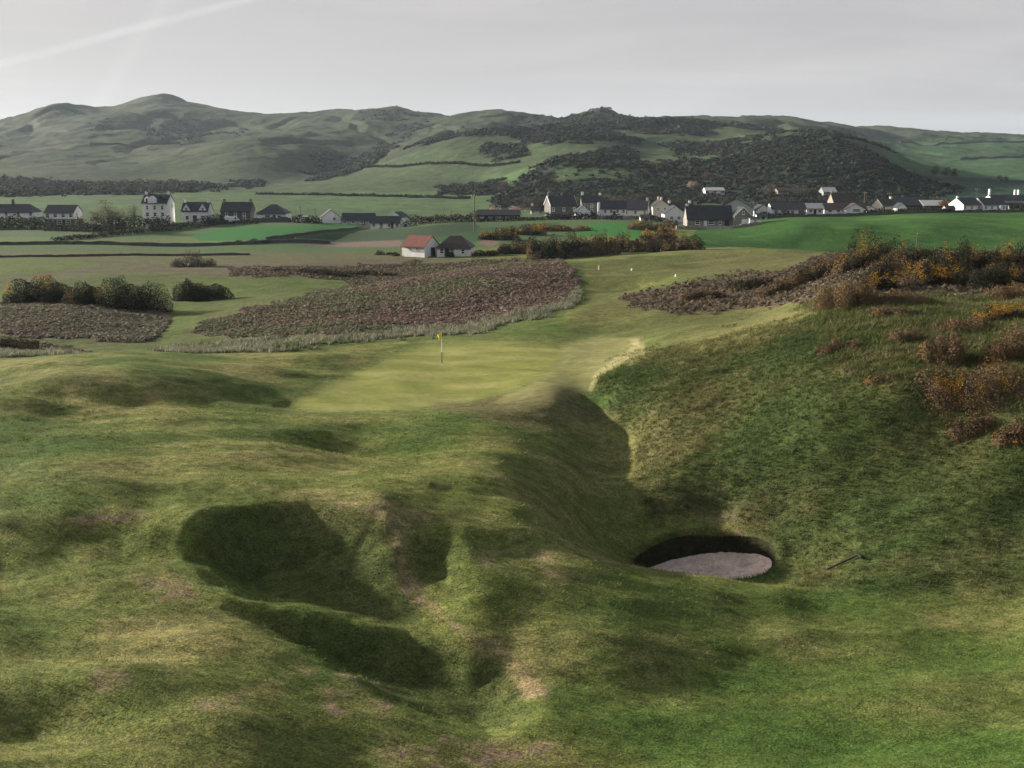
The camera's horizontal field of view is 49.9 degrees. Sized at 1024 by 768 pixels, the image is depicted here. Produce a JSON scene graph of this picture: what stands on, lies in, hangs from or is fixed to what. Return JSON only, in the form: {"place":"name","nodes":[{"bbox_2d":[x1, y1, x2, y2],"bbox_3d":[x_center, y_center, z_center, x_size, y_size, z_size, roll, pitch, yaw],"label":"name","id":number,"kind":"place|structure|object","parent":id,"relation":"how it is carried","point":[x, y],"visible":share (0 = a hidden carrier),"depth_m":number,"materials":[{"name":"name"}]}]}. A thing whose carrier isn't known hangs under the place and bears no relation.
{"place":"outdoors","nodes":[
{"label":"outdoors","id":0,"kind":"place"},
{"bbox_2d":[0,208,1023,767],"bbox_3d":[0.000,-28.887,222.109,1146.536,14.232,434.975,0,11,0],"label":"ground","id":1,"kind":"structure","parent":0,"point":[274,382],"depth_m":41.39,"materials":[{"name":"plant"}]},
{"bbox_2d":[0,198,42,217],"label":"long house","id":2,"kind":"structure","parent":1,"relation":"on","point":[25,210],"depth_m":372.15,"materials":[{"name":"grey stone"}]},
{"bbox_2d":[0,333,42,349],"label":"gorse bush","id":3,"kind":"object","parent":1,"relation":"on","point":[5,342],"visible":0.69,"depth_m":94.14,"materials":[{"name":"brown plant"}]},
{"bbox_2d":[0,214,54,229],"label":"hedge","id":4,"kind":"object","parent":1,"relation":"on","point":[32,225],"visible":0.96,"depth_m":338.90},
{"bbox_2d":[2,274,78,303],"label":"gorse bush","id":5,"kind":"object","parent":1,"relation":"on","point":[46,294],"visible":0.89,"depth_m":132.29,"materials":[{"name":"green plant"}]},
{"bbox_2d":[43,205,82,225],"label":"chalet house","id":6,"kind":"structure","parent":1,"relation":"on","point":[62,214],"depth_m":343.74,"materials":[{"name":"paint"}]},
{"bbox_2d":[40,221,115,232],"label":"hedge","id":7,"kind":"object","parent":1,"relation":"on","point":[92,227],"visible":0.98,"depth_m":328.26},
{"bbox_2d":[61,279,107,305],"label":"gorse bush","id":8,"kind":"object","parent":1,"relation":"on","point":[86,295],"visible":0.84,"depth_m":127.28,"materials":[{"name":"green plant"}]},
{"bbox_2d":[0,301,171,342],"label":"heather","id":9,"kind":"object","parent":1,"relation":"on","point":[54,321],"visible":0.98,"depth_m":113.26,"materials":[{"name":"plant"}]},
{"bbox_2d":[50,228,144,240],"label":"hedge","id":10,"kind":"object","parent":1,"relation":"on","point":[100,234],"visible":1,"depth_m":310.75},
{"bbox_2d":[92,200,127,229],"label":"tree","id":11,"kind":"object","parent":1,"relation":"on","point":[109,214],"visible":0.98,"depth_m":330.03,"materials":[{"name":"green plant"}]},
{"bbox_2d":[0,253,249,257],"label":"field wall","id":12,"kind":"structure","parent":1,"relation":"on","point":[126,254],"depth_m":247.57,"materials":[{"name":"stone"}]},
{"bbox_2d":[95,276,172,312],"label":"gorse bush","id":13,"kind":"object","parent":1,"relation":"on","point":[131,301],"visible":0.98,"depth_m":125.40,"materials":[{"name":"green plant"}]},
{"bbox_2d":[97,215,170,230],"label":"hedge","id":14,"kind":"object","parent":1,"relation":"on","point":[121,223],"visible":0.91,"depth_m":332.18,"materials":[{"name":"plant"}]},
{"bbox_2d":[141,191,174,224],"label":"tall house","id":15,"kind":"structure","parent":1,"relation":"on","point":[157,205],"depth_m":347.84,"materials":[{"name":"paint"}]},
{"bbox_2d":[0,239,329,246],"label":"field wall","id":16,"kind":"structure","parent":1,"relation":"on","point":[157,244],"depth_m":284.17,"materials":[{"name":"stone"}]},
{"bbox_2d":[147,218,216,231],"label":"hedge","id":17,"kind":"object","parent":1,"relation":"on","point":[180,226],"visible":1,"depth_m":335.21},
{"bbox_2d":[170,249,216,266],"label":"bare shrub","id":18,"kind":"object","parent":1,"relation":"on","point":[177,263],"visible":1,"depth_m":215.11,"materials":[{"name":"brown plant"}]},
{"bbox_2d":[181,198,213,222],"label":"twin gabled cottage","id":19,"kind":"structure","parent":1,"relation":"on","point":[192,211],"depth_m":354.67,"materials":[{"name":"paint"}]},
{"bbox_2d":[171,282,234,301],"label":"gorse bush","id":20,"kind":"object","parent":1,"relation":"on","point":[191,292],"visible":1,"depth_m":142.67,"materials":[{"name":"green plant"}]},
{"bbox_2d":[220,198,255,221],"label":"stone house","id":21,"kind":"structure","parent":1,"relation":"on","point":[243,210],"depth_m":352.86,"materials":[{"name":"grey stone"}]},
{"bbox_2d":[256,204,291,219],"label":"hipped bungalow","id":22,"kind":"object","parent":1,"relation":"on","point":[274,210],"visible":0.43,"depth_m":353.97,"materials":[{"name":"grey stone"}]},
{"bbox_2d":[0,260,580,351],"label":"heather","id":23,"kind":"object","parent":1,"relation":"on","point":[278,326],"visible":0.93,"depth_m":114.31,"materials":[{"name":"plant"}]},
{"bbox_2d":[0,284,587,357],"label":"marram","id":24,"kind":"object","parent":1,"relation":"on","point":[531,313],"visible":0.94,"depth_m":92.05,"materials":[{"name":"beige plant"}]},
{"bbox_2d":[265,225,370,239],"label":"field wall","id":25,"kind":"structure","parent":1,"relation":"on","point":[314,232],"depth_m":306.75,"materials":[{"name":"stone"}]},
{"bbox_2d":[297,268,360,277],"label":"scrub bush","id":26,"kind":"object","parent":1,"relation":"on","point":[329,272],"visible":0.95,"depth_m":197.64,"materials":[{"name":"brown plant"}]},
{"bbox_2d":[341,213,375,224],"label":"long barn","id":27,"kind":"structure","parent":1,"relation":"on","point":[355,218],"depth_m":347.63,"materials":[{"name":"grey stone"}]},
{"bbox_2d":[370,216,401,228],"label":"white row","id":28,"kind":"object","parent":1,"relation":"on","point":[381,222],"visible":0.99,"depth_m":329.03,"materials":[{"name":"blue stone"}]},
{"bbox_2d":[226,257,565,284],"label":"plain heath","id":29,"kind":"object","parent":1,"relation":"on","point":[412,270],"visible":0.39,"depth_m":209.66,"materials":[{"name":"plant"}]},
{"bbox_2d":[400,235,438,257],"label":"house","id":30,"kind":"structure","parent":1,"relation":"on","point":[422,246],"depth_m":242.82,"materials":[{"name":"white paint"}]},
{"bbox_2d":[406,210,480,224],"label":"hedge","id":31,"kind":"object","parent":1,"relation":"on","point":[431,219],"visible":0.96,"depth_m":341.15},
{"bbox_2d":[436,236,474,256],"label":"dark roofed cottage","id":32,"kind":"structure","parent":1,"relation":"on","point":[459,245],"depth_m":241.00,"materials":[{"name":"grey tile"}]},
{"bbox_2d":[289,336,644,410],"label":"putting green","id":33,"kind":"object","parent":1,"relation":"on","point":[427,375],"visible":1,"depth_m":73.71,"materials":[{"name":"plant"}]},
{"bbox_2d":[477,227,519,239],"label":"gorse bush","id":34,"kind":"object","parent":1,"relation":"on","point":[495,235],"visible":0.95,"depth_m":279.48,"materials":[{"name":"green plant"}]},
{"bbox_2d":[477,209,520,219],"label":"dark hall","id":35,"kind":"structure","parent":1,"relation":"on","point":[491,213],"depth_m":362.28,"materials":[{"name":"grey stone"}]},
{"bbox_2d":[497,236,547,253],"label":"gorse bush","id":36,"kind":"object","parent":1,"relation":"on","point":[516,246],"visible":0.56,"depth_m":242.27,"materials":[{"name":"green plant"}]},
{"bbox_2d":[503,224,547,235],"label":"gorse bush","id":37,"kind":"object","parent":1,"relation":"on","point":[536,231],"visible":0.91,"depth_m":297.07,"materials":[{"name":"brown plant"}]},
{"bbox_2d":[526,229,592,259],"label":"gorse bush","id":38,"kind":"object","parent":1,"relation":"on","point":[551,251],"visible":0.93,"depth_m":228.40,"materials":[{"name":"green plant"}]},
{"bbox_2d":[543,191,577,215],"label":"slate house","id":39,"kind":"structure","parent":1,"relation":"on","point":[560,204],"depth_m":380.23,"materials":[{"name":"black paint"}]},
{"bbox_2d":[544,211,598,219],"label":"hedge","id":40,"kind":"object","parent":1,"relation":"on","point":[555,217],"visible":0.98,"depth_m":358.23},
{"bbox_2d":[580,192,601,213],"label":"two storey stone house","id":41,"kind":"structure","parent":1,"relation":"on","point":[589,202],"depth_m":383.56,"materials":[{"name":"grey stone"}]},
{"bbox_2d":[565,227,620,257],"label":"gorse bush","id":42,"kind":"object","parent":1,"relation":"on","point":[600,247],"visible":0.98,"depth_m":228.77,"materials":[{"name":"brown plant"}]},
{"bbox_2d":[598,200,626,215],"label":"white terrace","id":43,"kind":"structure","parent":1,"relation":"on","point":[608,207],"depth_m":368.47,"materials":[{"name":"blue stone"}]},
{"bbox_2d":[626,197,649,215],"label":"village house","id":44,"kind":"structure","parent":1,"relation":"on","point":[636,207],"depth_m":377.65,"materials":[{"name":"grey stone"}]},
{"bbox_2d":[621,230,675,252],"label":"gorse bush","id":45,"kind":"object","parent":1,"relation":"on","point":[654,245],"visible":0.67,"depth_m":234.21,"materials":[{"name":"brown plant"}]},
{"bbox_2d":[627,219,674,230],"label":"gorse bush","id":46,"kind":"object","parent":1,"relation":"on","point":[639,226],"visible":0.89,"depth_m":313.81,"materials":[{"name":"brown plant"}]},
{"bbox_2d":[637,226,679,241],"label":"gorse bush","id":47,"kind":"object","parent":1,"relation":"on","point":[664,232],"visible":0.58,"depth_m":270.87,"materials":[{"name":"brown plant"}]},
{"bbox_2d":[649,196,669,216],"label":"pale stone house","id":48,"kind":"structure","parent":1,"relation":"on","point":[658,206],"depth_m":372.60,"materials":[{"name":"beige stone"}]},
{"bbox_2d":[661,205,683,221],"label":"white gabled house","id":49,"kind":"structure","parent":1,"relation":"on","point":[674,212],"depth_m":354.21,"materials":[{"name":"paint"}]},
{"bbox_2d":[660,232,704,251],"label":"gorse bush","id":50,"kind":"object","parent":1,"relation":"on","point":[689,244],"visible":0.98,"depth_m":179.53,"materials":[{"name":"green plant"}]},
{"bbox_2d":[680,288,725,301],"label":"gorse bush","id":51,"kind":"object","parent":1,"relation":"on","point":[692,296],"visible":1,"depth_m":104.02,"materials":[{"name":"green plant"}]},
{"bbox_2d":[624,527,786,579],"bbox_3d":[8.702,8.084,49.533,7.828,2.070,5.818,0,11,0],"label":"bunker face","id":52,"kind":"object","parent":1,"relation":"on","point":[669,549],"visible":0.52,"depth_m":51.42},
{"bbox_2d":[626,527,785,579],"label":"lip grass","id":53,"kind":"structure","parent":52,"relation":"on","point":[755,575],"depth_m":50.95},
{"bbox_2d":[651,552,771,578],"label":"sand","id":54,"kind":"structure","parent":52,"relation":"in","point":[732,565],"depth_m":50.88,"materials":[{"name":"sand"}]},
{"bbox_2d":[724,274,772,290],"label":"gorse bush","id":55,"kind":"object","parent":1,"relation":"on","point":[747,284],"visible":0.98,"depth_m":105.15,"materials":[{"name":"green plant"}]},
{"bbox_2d":[755,268,813,297],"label":"gorse bush","id":56,"kind":"object","parent":1,"relation":"on","point":[780,284],"visible":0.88,"depth_m":96.55,"materials":[{"name":"brown plant"}]},
{"bbox_2d":[589,285,1023,599],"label":"rough grass","id":57,"kind":"structure","parent":1,"relation":"on","point":[709,352],"depth_m":56.66,"materials":[{"name":"plant"}]},
{"bbox_2d":[785,255,841,288],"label":"gorse bush","id":58,"kind":"object","parent":1,"relation":"on","point":[818,272],"visible":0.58,"depth_m":96.45,"materials":[{"name":"brown plant"}]},
{"bbox_2d":[618,250,1023,314],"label":"dune heather","id":59,"kind":"object","parent":1,"relation":"on","point":[713,287],"visible":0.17,"depth_m":99.45,"materials":[{"name":"plant"}]},
{"bbox_2d":[813,335,861,355],"bbox_3d":[18.416,-2.139,61.956,2.709,1.118,1.770,0,11,0],"label":"gorse bush","id":60,"kind":"object","parent":1,"relation":"on","point":[835,342],"visible":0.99,"depth_m":61.91,"materials":[{"name":"brown plant"}]},
{"bbox_2d":[827,191,856,202],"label":"house","id":61,"kind":"structure","parent":1,"relation":"on","point":[833,197],"depth_m":398.33,"materials":[{"name":"pink stone"}]},
{"bbox_2d":[809,276,878,312],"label":"gorse bush","id":62,"kind":"object","parent":1,"relation":"on","point":[843,298],"visible":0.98,"depth_m":71.36,"materials":[{"name":"brown plant"}]},
{"bbox_2d":[691,212,1023,253],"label":"pasture","id":63,"kind":"structure","parent":1,"relation":"on","point":[989,230],"depth_m":300.37,"materials":[{"name":"green plant"}]},
{"bbox_2d":[683,203,732,226],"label":"stone hall","id":64,"kind":"structure","parent":63,"relation":"on","point":[707,215],"depth_m":337.29,"materials":[{"name":"black stone"}]},
{"bbox_2d":[676,221,762,228],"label":"field wall","id":65,"kind":"structure","parent":63,"relation":"on","point":[720,227],"depth_m":324.85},
{"bbox_2d":[731,206,751,225],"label":"stone porch house","id":66,"kind":"structure","parent":63,"relation":"on","point":[739,215],"depth_m":333.41,"materials":[{"name":"grey stone"}]},
{"bbox_2d":[766,202,806,214],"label":"pale bungalow","id":67,"kind":"object","parent":63,"relation":"on","point":[785,207],"visible":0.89,"depth_m":365.18,"materials":[{"name":"grey stone"}]},
{"bbox_2d":[822,203,867,213],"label":"wide bungalow","id":68,"kind":"object","parent":63,"relation":"on","point":[836,208],"visible":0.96,"depth_m":375.67,"materials":[{"name":"brown tile"}]},
{"bbox_2d":[767,209,1023,218],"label":"field wall","id":69,"kind":"structure","parent":63,"relation":"on","point":[878,213],"depth_m":368.66,"materials":[{"name":"stone"}]},
{"bbox_2d":[863,207,952,212],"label":"hedge","id":70,"kind":"object","parent":63,"relation":"on","point":[903,209],"visible":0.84,"depth_m":371.61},
{"bbox_2d":[823,226,905,277],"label":"gorse bush","id":71,"kind":"object","parent":1,"relation":"on","point":[854,261],"visible":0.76,"depth_m":92.02,"materials":[{"name":"green plant"}]},
{"bbox_2d":[855,269,899,289],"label":"gorse bush","id":72,"kind":"object","parent":1,"relation":"on","point":[884,283],"visible":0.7,"depth_m":77.20,"materials":[{"name":"orange plant"}]},
{"bbox_2d":[862,370,902,385],"bbox_3d":[19.013,-0.284,56.448,2.023,0.803,1.459,0,11,0],"label":"gorse bush","id":73,"kind":"object","parent":1,"relation":"on","point":[878,378],"visible":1,"depth_m":56.22,"materials":[{"name":"brown plant"}]},
{"bbox_2d":[871,196,895,210],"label":"cream house","id":74,"kind":"structure","parent":1,"relation":"on","point":[889,203],"depth_m":395.90,"materials":[{"name":"beige stone"}]},
{"bbox_2d":[865,250,916,277],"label":"gorse bush","id":75,"kind":"object","parent":1,"relation":"on","point":[889,263],"visible":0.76,"depth_m":83.83,"materials":[{"name":"brown plant"}]},
{"bbox_2d":[866,304,916,318],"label":"gorse bush","id":76,"kind":"object","parent":1,"relation":"on","point":[883,311],"visible":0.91,"depth_m":67.24,"materials":[{"name":"brown plant"}]},
{"bbox_2d":[874,288,931,303],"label":"gorse bush","id":77,"kind":"object","parent":1,"relation":"on","point":[888,296],"visible":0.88,"depth_m":71.12,"materials":[{"name":"brown plant"}]},
{"bbox_2d":[888,325,924,344],"bbox_3d":[22.132,-2.777,61.736,2.191,1.089,1.281,-2,11,-12],"label":"gorse bush","id":78,"kind":"object","parent":1,"relation":"on","point":[908,335],"visible":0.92,"depth_m":61.55,"materials":[{"name":"brown plant"}]},
{"bbox_2d":[889,197,924,209],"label":"black barn","id":79,"kind":"structure","parent":1,"relation":"on","point":[912,202],"depth_m":398.96,"materials":[{"name":"blue stone"}]},
{"bbox_2d":[877,239,942,267],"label":"gorse bush","id":80,"kind":"object","parent":1,"relation":"on","point":[915,256],"visible":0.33,"depth_m":87.72,"materials":[{"name":"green plant"}]},
{"bbox_2d":[802,284,1023,413],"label":"tussocks","id":81,"kind":"object","parent":1,"relation":"on","point":[961,308],"visible":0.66,"depth_m":63.06,"materials":[{"name":"green plant"}]},
{"bbox_2d":[887,256,966,287],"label":"gorse bush","id":82,"kind":"object","parent":1,"relation":"on","point":[920,276],"visible":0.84,"depth_m":78.23,"materials":[{"name":"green plant"}]},
{"bbox_2d":[915,331,967,367],"bbox_3d":[22.706,-1.893,58.004,2.713,1.846,2.434,0,11,0],"label":"gorse bush","id":83,"kind":"object","parent":1,"relation":"on","point":[939,352],"visible":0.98,"depth_m":57.72,"materials":[{"name":"brown plant"}]},
{"bbox_2d":[923,253,976,283],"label":"gorse bush","id":84,"kind":"object","parent":1,"relation":"on","point":[961,266],"visible":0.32,"depth_m":79.18,"materials":[{"name":"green plant"}]},
{"bbox_2d":[916,235,1001,271],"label":"gorse bush","id":85,"kind":"object","parent":1,"relation":"on","point":[963,252],"visible":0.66,"depth_m":85.01,"materials":[{"name":"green plant"}]},
{"bbox_2d":[927,316,990,333],"bbox_3d":[25.966,-3.430,63.591,3.553,1.004,2.954,0,11,0],"label":"gorse bush","id":86,"kind":"object","parent":1,"relation":"on","point":[971,322],"visible":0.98,"depth_m":63.34,"materials":[{"name":"brown plant"}]},
{"bbox_2d":[948,195,981,209],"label":"white cottage","id":87,"kind":"structure","parent":1,"relation":"on","point":[965,203],"depth_m":384.26,"materials":[{"name":"paint"}]},
{"bbox_2d":[912,355,1023,420],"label":"gorse bush","id":88,"kind":"object","parent":1,"relation":"on","point":[967,379],"visible":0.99,"depth_m":53.92,"materials":[{"name":"brown plant"}]},
{"bbox_2d":[945,415,994,443],"bbox_3d":[21.744,2.098,52.203,2.279,1.245,1.352,0,11,0],"label":"gorse bush","id":89,"kind":"object","parent":1,"relation":"on","point":[966,428],"visible":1,"depth_m":52.01,"materials":[{"name":"brown plant"}]},
{"bbox_2d":[946,262,1023,291],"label":"gorse bush","id":90,"kind":"object","parent":1,"relation":"on","point":[980,279],"visible":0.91,"depth_m":76.20,"materials":[{"name":"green plant"}]},
{"bbox_2d":[976,197,1006,209],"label":"white long cottage","id":91,"kind":"structure","parent":1,"relation":"on","point":[990,203],"depth_m":384.69,"materials":[{"name":"blue stone"}]},
{"bbox_2d":[969,300,1023,321],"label":"gorse bush","id":92,"kind":"object","parent":1,"relation":"on","point":[1004,311],"visible":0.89,"depth_m":65.01,"materials":[{"name":"orange plant"}]},
{"bbox_2d":[975,233,1023,270],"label":"gorse bush","id":93,"kind":"object","parent":1,"relation":"on","point":[1018,259],"visible":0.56,"depth_m":84.70,"materials":[{"name":"green plant"}]},
{"bbox_2d":[976,255,1023,284],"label":"gorse bush","id":94,"kind":"object","parent":1,"relation":"on","point":[1014,268],"visible":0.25,"depth_m":77.73,"materials":[{"name":"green plant"}]},
{"bbox_2d":[982,320,1023,365],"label":"gorse bush","id":95,"kind":"object","parent":1,"relation":"on","point":[1005,347],"visible":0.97,"depth_m":56.87,"materials":[{"name":"brown plant"}]},
{"bbox_2d":[983,280,1023,301],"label":"gorse bush","id":96,"kind":"object","parent":1,"relation":"on","point":[1018,291],"visible":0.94,"depth_m":71.32,"materials":[{"name":"brown plant"}]},
{"bbox_2d":[985,188,1023,202],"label":"farmhouse","id":97,"kind":"object","parent":1,"relation":"on","point":[1018,197],"visible":0.39,"depth_m":420.45,"materials":[{"name":"grey stone"}]},
{"bbox_2d":[990,417,1023,448],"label":"gorse bush","id":98,"kind":"object","parent":1,"relation":"on","point":[1015,434],"visible":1,"depth_m":50.64,"materials":[{"name":"brown plant"}]},
{"bbox_2d":[0,93,1023,211],"bbox_3d":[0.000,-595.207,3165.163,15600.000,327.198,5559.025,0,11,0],"label":"hills","id":99,"kind":"structure","parent":0,"point":[274,150],"depth_m":1084.73,"materials":[{"name":"green plant"}]},
{"bbox_2d":[0,141,179,148],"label":"field wall","id":100,"kind":"structure","parent":99,"relation":"on","point":[74,142],"depth_m":1364.57,"materials":[{"name":"stone"}]},
{"bbox_2d":[0,174,228,195],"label":"wood","id":101,"kind":"object","parent":99,"relation":"on","point":[40,185],"visible":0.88,"depth_m":761.27,"materials":[{"name":"plant"}]},
{"bbox_2d":[255,191,470,198],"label":"hedge","id":102,"kind":"object","parent":99,"relation":"on","point":[383,195],"visible":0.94,"depth_m":639.01,"materials":[{"name":"plant"}]},
{"bbox_2d":[329,160,520,171],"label":"hedge","id":103,"kind":"object","parent":99,"relation":"on","point":[443,162],"visible":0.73,"depth_m":862.68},
{"bbox_2d":[87,105,875,149],"bbox_3d":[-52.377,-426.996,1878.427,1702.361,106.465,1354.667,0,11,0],"label":"gorse","id":104,"kind":"object","parent":99,"relation":"on","point":[573,115],"visible":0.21,"depth_m":1460.16,"materials":[{"name":"plant"}]},
{"bbox_2d":[0,115,964,207],"bbox_3d":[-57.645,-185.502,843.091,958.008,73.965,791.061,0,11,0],"label":"hill gorse","id":105,"kind":"object","parent":99,"relation":"on","point":[733,149],"visible":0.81,"depth_m":654.17,"materials":[{"name":"plant"}]},
{"bbox_2d":[753,194,828,205],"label":"scrub belt","id":106,"kind":"object","parent":99,"relation":"on","point":[766,202],"visible":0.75,"depth_m":477.97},
{"bbox_2d":[915,173,1023,183],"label":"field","id":107,"kind":"structure","parent":99,"relation":"on","point":[971,179],"depth_m":691.08,"materials":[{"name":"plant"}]},
{"bbox_2d":[0,0,1023,133],"label":"sky","id":108,"kind":"structure","parent":0,"point":[937,65],"materials":[{"name":"grey"}]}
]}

